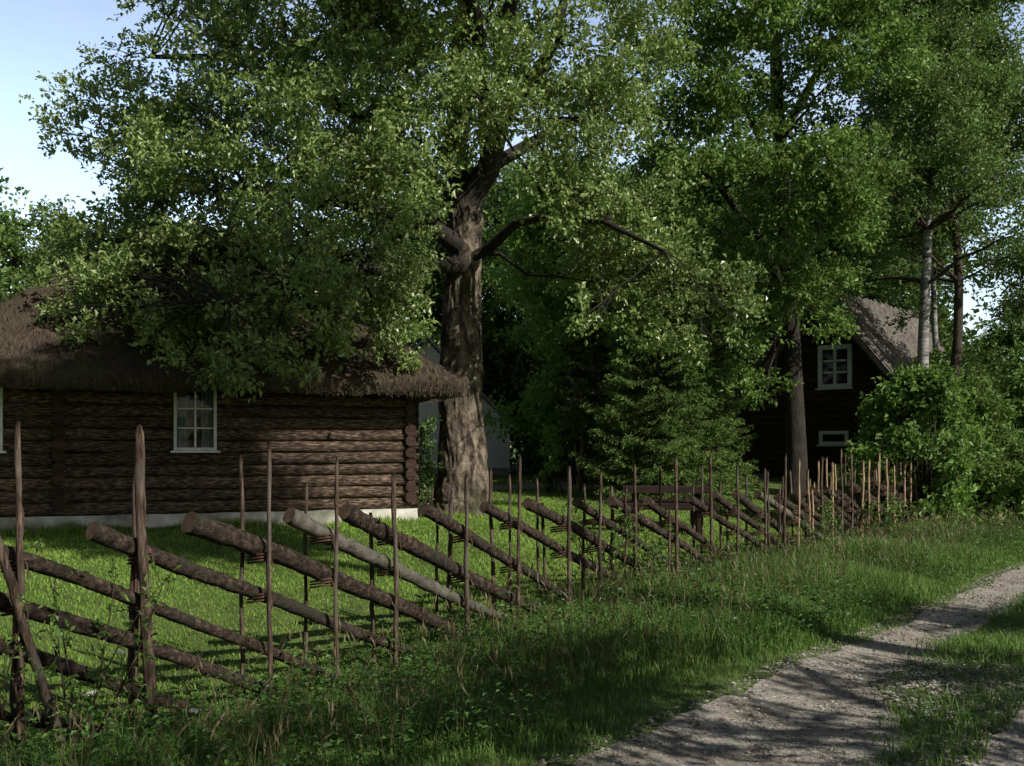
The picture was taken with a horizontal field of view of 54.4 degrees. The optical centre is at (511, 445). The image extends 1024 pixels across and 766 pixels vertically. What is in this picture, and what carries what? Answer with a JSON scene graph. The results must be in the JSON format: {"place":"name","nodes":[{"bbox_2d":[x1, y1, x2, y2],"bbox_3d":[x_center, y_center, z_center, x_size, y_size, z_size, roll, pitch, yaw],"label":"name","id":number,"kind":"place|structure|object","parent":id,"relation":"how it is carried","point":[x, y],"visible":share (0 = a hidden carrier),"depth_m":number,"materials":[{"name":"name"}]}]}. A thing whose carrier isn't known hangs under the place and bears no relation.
{"place":"outdoors","nodes":[
{"label":"outdoors","id":0,"kind":"place"},
{"bbox_2d":[0,503,532,537],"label":"grass","id":1,"kind":"structure","parent":0,"point":[78,529],"depth_m":15.97,"materials":[{"name":"green plant"}]},
{"bbox_2d":[0,504,1023,765],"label":"verge grass","id":2,"kind":"structure","parent":0,"point":[898,589],"depth_m":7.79,"materials":[{"name":"green plant"}]},
{"bbox_2d":[0,447,1023,765],"bbox_3d":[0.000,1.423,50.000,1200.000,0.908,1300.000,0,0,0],"label":"lawn","id":3,"kind":"structure","parent":0,"point":[774,485],"depth_m":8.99,"materials":[{"name":"green plant"}]},
{"bbox_2d":[0,210,37,302],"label":"broadleaf tree","id":4,"kind":"object","parent":3,"relation":"on","point":[6,281],"visible":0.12,"depth_m":32.88,"materials":[{"name":"green plant"}]},
{"bbox_2d":[0,592,41,712],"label":"sapling","id":5,"kind":"object","parent":3,"relation":"on","point":[17,638],"visible":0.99,"depth_m":5.34,"materials":[{"name":"green plant"}]},
{"bbox_2d":[0,168,90,302],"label":"broadleaf tree","id":6,"kind":"object","parent":3,"relation":"on","point":[26,224],"visible":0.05,"depth_m":35.12,"materials":[{"name":"green plant"}]},
{"bbox_2d":[86,690,98,760],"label":"umbel flower","id":7,"kind":"object","parent":3,"relation":"on","point":[90,694],"visible":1,"depth_m":5.55,"materials":[{"name":"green plant"}]},
{"bbox_2d":[13,537,181,760],"bbox_3d":[-2.478,1.211,5.773,0.901,1.317,0.906,0,0,-41],"label":"sapling","id":8,"kind":"object","parent":3,"relation":"on","point":[97,684],"visible":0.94,"depth_m":5.79,"materials":[{"name":"green plant"}]},
{"bbox_2d":[114,649,125,744],"bbox_3d":[-2.274,1.508,5.801,0.077,0.649,0.064,0,0,23],"label":"umbel flower","id":9,"kind":"object","parent":3,"relation":"on","point":[119,653],"visible":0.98,"depth_m":5.80,"materials":[{"name":"green plant"}]},
{"bbox_2d":[188,708,201,765],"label":"umbel flower","id":10,"kind":"object","parent":3,"relation":"on","point":[196,713],"visible":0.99,"depth_m":5.45,"materials":[{"name":"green plant"}]},
{"bbox_2d":[0,181,470,531],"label":"log house","id":11,"kind":"structure","parent":3,"relation":"on","point":[81,411],"depth_m":16.05,"materials":[{"name":"wood"}]},
{"bbox_2d":[0,388,6,452],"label":"window","id":12,"kind":"structure","parent":11,"relation":"in","point":[1,390],"depth_m":15.04,"materials":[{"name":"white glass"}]},
{"bbox_2d":[170,390,219,452],"bbox_3d":[-5.122,-0.419,16.095,0.760,1.067,0.320,0,0,-21],"label":"window","id":13,"kind":"structure","parent":11,"relation":"in","point":[195,415],"depth_m":16.13,"materials":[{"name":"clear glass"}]},
{"bbox_2d":[277,238,362,291],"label":"broadleaf tree","id":14,"kind":"object","parent":3,"relation":"on","point":[291,257],"depth_m":44.72,"materials":[{"name":"green plant"}]},
{"bbox_2d":[18,0,775,515],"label":"oak tree","id":15,"kind":"object","parent":3,"relation":"on","point":[364,160],"visible":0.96,"depth_m":16.67,"materials":[{"name":"green plant"}]},
{"bbox_2d":[318,212,488,347],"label":"broadleaf tree","id":16,"kind":"object","parent":3,"relation":"on","point":[432,245],"visible":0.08,"depth_m":39.77,"materials":[{"name":"green plant"}]},
{"bbox_2d":[407,413,443,516],"bbox_3d":[-1.726,0.419,18.615,0.922,2.091,0.766,0,0,0],"label":"elder bush","id":17,"kind":"object","parent":3,"relation":"on","point":[427,465],"visible":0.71,"depth_m":18.55,"materials":[{"name":"green plant"}]},
{"bbox_2d":[387,157,525,467],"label":"broadleaf tree","id":18,"kind":"object","parent":3,"relation":"on","point":[490,310],"visible":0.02,"depth_m":42.77,"materials":[{"name":"green plant"}]},
{"bbox_2d":[0,421,923,762],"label":"roundpole fence","id":19,"kind":"object","parent":3,"relation":"on","point":[18,559],"visible":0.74,"depth_m":7.72,"materials":[{"name":"brown wood"}]},
{"bbox_2d":[413,336,518,474],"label":"pale shed","id":20,"kind":"structure","parent":3,"relation":"on","point":[498,457],"depth_m":34.62,"materials":[{"name":"stone"}]},
{"bbox_2d":[411,130,591,470],"bbox_3d":[1.180,-5.545,40.025,9.267,13.921,9.533,0,0,37],"label":"broadleaf tree","id":21,"kind":"object","parent":3,"relation":"on","point":[493,360],"visible":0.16,"depth_m":38.84,"materials":[{"name":"green plant"}]},
{"bbox_2d":[0,508,1023,765],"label":"ground cover","id":22,"kind":"object","parent":3,"relation":"on","point":[276,714],"visible":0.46,"depth_m":6.81,"materials":[{"name":"green plant"}]},
{"bbox_2d":[481,289,546,465],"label":"broadleaf tree","id":23,"kind":"object","parent":3,"relation":"on","point":[501,318],"visible":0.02,"depth_m":42.34,"materials":[{"name":"green plant"}]},
{"bbox_2d":[510,441,522,457],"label":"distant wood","id":24,"kind":"object","parent":3,"relation":"on","point":[515,448],"depth_m":74.46,"materials":[{"name":"green plant"}]},
{"bbox_2d":[504,432,589,476],"bbox_3d":[1.390,0.234,33.098,3.336,2.776,2.930,0,0,0],"label":"elder bush","id":25,"kind":"object","parent":3,"relation":"on","point":[527,460],"visible":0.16,"depth_m":32.54,"materials":[{"name":"green plant"}]},
{"bbox_2d":[534,423,566,493],"bbox_3d":[1.020,0.356,24.975,0.836,1.886,0.967,0,0,36],"label":"lilac shrub","id":26,"kind":"object","parent":3,"relation":"on","point":[552,453],"visible":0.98,"depth_m":24.91,"materials":[{"name":"green plant"}]},
{"bbox_2d":[482,148,671,479],"bbox_3d":[1.935,-3.902,29.806,6.189,10.157,6.825,0,0,34],"label":"maple tree","id":27,"kind":"object","parent":3,"relation":"on","point":[526,290],"visible":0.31,"depth_m":29.07,"materials":[{"name":"green plant"}]},
{"bbox_2d":[555,377,600,491],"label":"young tree","id":28,"kind":"object","parent":3,"relation":"on","point":[582,416],"visible":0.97,"depth_m":25.46,"materials":[{"name":"green plant"}]},
{"bbox_2d":[531,256,654,488],"bbox_3d":[2.347,-2.090,27.462,3.679,6.829,4.060,0,0,0],"label":"spruce tree","id":29,"kind":"object","parent":3,"relation":"on","point":[595,392],"visible":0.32,"depth_m":27.25,"materials":[{"name":"green plant"}]},
{"bbox_2d":[497,155,692,473],"bbox_3d":[3.440,-4.532,36.140,7.619,12.529,8.531,0,0,-28],"label":"broadleaf tree","id":30,"kind":"object","parent":3,"relation":"on","point":[530,355],"visible":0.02,"depth_m":35.50,"materials":[{"name":"green plant"}]},
{"bbox_2d":[562,496,647,591],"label":"sapling","id":31,"kind":"object","parent":3,"relation":"on","point":[621,544],"visible":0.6,"depth_m":10.75,"materials":[{"name":"green plant"}]},
{"bbox_2d":[618,524,669,584],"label":"sapling","id":32,"kind":"object","parent":3,"relation":"on","point":[654,546],"visible":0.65,"depth_m":10.77,"materials":[{"name":"green plant"}]},
{"bbox_2d":[568,187,758,506],"bbox_3d":[3.607,-2.433,23.595,4.605,8.158,4.646,0,0,0],"label":"spruce tree","id":33,"kind":"object","parent":3,"relation":"on","point":[656,444],"visible":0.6,"depth_m":23.01,"materials":[{"name":"green plant"}]},
{"bbox_2d":[618,485,718,533],"bbox_3d":[2.777,1.129,18.001,1.723,0.793,1.658,0,0,6],"label":"picnic table","id":34,"kind":"object","parent":3,"relation":"on","point":[667,504],"visible":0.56,"depth_m":17.65,"materials":[{"name":"brown wood"}]},
{"bbox_2d":[587,136,762,462],"bbox_3d":[5.423,-5.274,37.956,8.929,13.343,9.114,0,0,-18],"label":"broadleaf tree","id":35,"kind":"object","parent":3,"relation":"on","point":[645,176],"visible":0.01,"depth_m":36.92,"materials":[{"name":"green plant"}]},
{"bbox_2d":[685,412,725,473],"bbox_3d":[6.820,-0.235,34.798,3.400,3.209,3.063,0,0,0],"label":"elder bush","id":36,"kind":"object","parent":3,"relation":"on","point":[704,447],"depth_m":34.50,"materials":[{"name":"green plant"}]},
{"bbox_2d":[673,238,762,489],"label":"spruce tree","id":37,"kind":"object","parent":3,"relation":"on","point":[722,357],"visible":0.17,"depth_m":26.76,"materials":[{"name":"green plant"}]},
{"bbox_2d":[678,126,852,450],"bbox_3d":[8.664,-4.957,36.925,8.177,13.438,9.434,0,0,33],"label":"broadleaf tree","id":38,"kind":"object","parent":3,"relation":"on","point":[734,354],"visible":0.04,"depth_m":35.23,"materials":[{"name":"green plant"}]},
{"bbox_2d":[593,0,945,500],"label":"maple tree","id":39,"kind":"object","parent":3,"relation":"on","point":[739,29],"visible":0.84,"depth_m":21.90,"materials":[{"name":"green plant"}]},
{"bbox_2d":[537,576,1017,765],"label":"fallen leaves","id":40,"kind":"object","parent":3,"relation":"on","point":[542,764],"visible":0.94,"depth_m":6.44,"materials":[{"name":"brown plant"}]},
{"bbox_2d":[800,494,842,546],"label":"sapling","id":41,"kind":"object","parent":3,"relation":"on","point":[825,517],"visible":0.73,"depth_m":14.68,"materials":[{"name":"green plant"}]},
{"bbox_2d":[719,286,964,479],"bbox_3d":[11.714,-1.827,32.789,7.443,6.082,8.300,0,0,41],"label":"log cabin","id":42,"kind":"object","parent":3,"relation":"on","point":[837,379],"visible":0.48,"depth_m":30.28,"materials":[{"name":"wood"}]},
{"bbox_2d":[816,431,850,445],"bbox_3d":[9.679,-0.211,29.905,1.000,0.457,0.320,0,0,41],"label":"window","id":43,"kind":"structure","parent":42,"relation":"in","point":[826,438],"depth_m":29.94,"materials":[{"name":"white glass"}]},
{"bbox_2d":[815,344,853,389],"bbox_3d":[9.710,-2.351,29.876,1.150,1.338,0.320,0,0,41],"label":"window","id":44,"kind":"structure","parent":42,"relation":"in","point":[835,368],"depth_m":29.90,"materials":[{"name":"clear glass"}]},
{"bbox_2d":[827,393,913,501],"bbox_3d":[8.792,0.164,24.335,2.561,2.965,2.112,0,0,-13],"label":"hazel bush","id":45,"kind":"object","parent":3,"relation":"on","point":[858,436],"visible":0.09,"depth_m":24.38,"materials":[{"name":"green plant"}]},
{"bbox_2d":[856,492,905,535],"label":"sapling","id":46,"kind":"object","parent":3,"relation":"on","point":[889,507],"visible":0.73,"depth_m":16.56,"materials":[{"name":"green plant"}]},
{"bbox_2d":[754,136,1023,419],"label":"broadleaf tree","id":47,"kind":"object","parent":3,"relation":"on","point":[945,327],"visible":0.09,"depth_m":35.60,"materials":[{"name":"green plant"}]},
{"bbox_2d":[828,359,993,526],"bbox_3d":[7.650,0.130,19.334,3.133,3.613,3.016,0,0,22],"label":"hazel bush","id":48,"kind":"object","parent":3,"relation":"on","point":[922,402],"visible":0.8,"depth_m":18.95,"materials":[{"name":"green plant"}]},
{"bbox_2d":[881,260,944,311],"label":"broadleaf tree","id":49,"kind":"object","parent":3,"relation":"on","point":[909,293],"visible":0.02,"depth_m":45.05,"materials":[{"name":"green plant"}]},
{"bbox_2d":[811,590,1023,765],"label":"track grass","id":50,"kind":"structure","parent":3,"relation":"on","point":[959,641],"depth_m":6.32,"materials":[{"name":"green plant"}]},
{"bbox_2d":[819,0,1023,489],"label":"birch tree","id":51,"kind":"object","parent":3,"relation":"on","point":[916,98],"visible":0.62,"depth_m":23.01,"materials":[{"name":"green plant"}]},
{"bbox_2d":[835,4,1023,369],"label":"birch tree","id":52,"kind":"object","parent":3,"relation":"on","point":[934,292],"visible":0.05,"depth_m":27.47,"materials":[{"name":"green plant"}]},
{"bbox_2d":[864,0,1023,424],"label":"aspen tree","id":53,"kind":"object","parent":3,"relation":"on","point":[995,43],"visible":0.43,"depth_m":24.76,"materials":[{"name":"green plant"}]},
{"bbox_2d":[880,338,1015,470],"bbox_3d":[11.860,-0.710,27.009,4.061,4.679,4.510,0,0,0],"label":"hazel bush","id":54,"kind":"object","parent":3,"relation":"on","point":[976,377],"visible":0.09,"depth_m":26.41,"materials":[{"name":"green plant"}]},
{"bbox_2d":[913,373,1023,527],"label":"hazel bush","id":55,"kind":"object","parent":3,"relation":"on","point":[1000,484],"visible":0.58,"depth_m":20.00,"materials":[{"name":"green plant"}]},
{"bbox_2d":[946,37,1023,332],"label":"birch tree","id":56,"kind":"object","parent":3,"relation":"on","point":[1015,268],"visible":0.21,"depth_m":27.77,"materials":[{"name":"green plant"}]},
{"bbox_2d":[969,328,1012,390],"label":"broadleaf tree","id":57,"kind":"object","parent":3,"relation":"on","point":[980,338],"visible":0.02,"depth_m":51.77,"materials":[{"name":"green plant"}]},
{"bbox_2d":[973,285,1023,433],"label":"broadleaf tree","id":58,"kind":"object","parent":3,"relation":"on","point":[1009,334],"visible":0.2,"depth_m":39.77,"materials":[{"name":"green plant"}]},
{"bbox_2d":[976,342,1023,515],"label":"hazel bush","id":59,"kind":"object","parent":3,"relation":"on","point":[1016,388],"visible":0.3,"depth_m":22.96,"materials":[{"name":"green plant"}]},
{"bbox_2d":[0,0,1023,446],"label":"sky","id":60,"kind":"structure","parent":0,"point":[43,36],"materials":[{"name":"blue"}]},
{"bbox_2d":[421,482,629,491],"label":"footpath","id":61,"kind":"structure","parent":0,"point":[513,486],"depth_m":26.60,"materials":[{"name":"grey gravel"}]},
{"bbox_2d":[572,566,1023,765],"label":"gravel track","id":62,"kind":"structure","parent":0,"point":[723,737],"depth_m":6.17,"materials":[{"name":"grey gravel"}]},
{"bbox_2d":[533,562,1023,765],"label":"pebbles","id":63,"kind":"object","parent":62,"relation":"on","point":[910,683],"visible":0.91,"depth_m":6.51,"materials":[{"name":"stone"}]},
{"bbox_2d":[967,703,1023,765],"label":"gravel track","id":64,"kind":"structure","parent":0,"point":[1019,740],"depth_m":5.53,"materials":[{"name":"grey gravel"}]}
]}

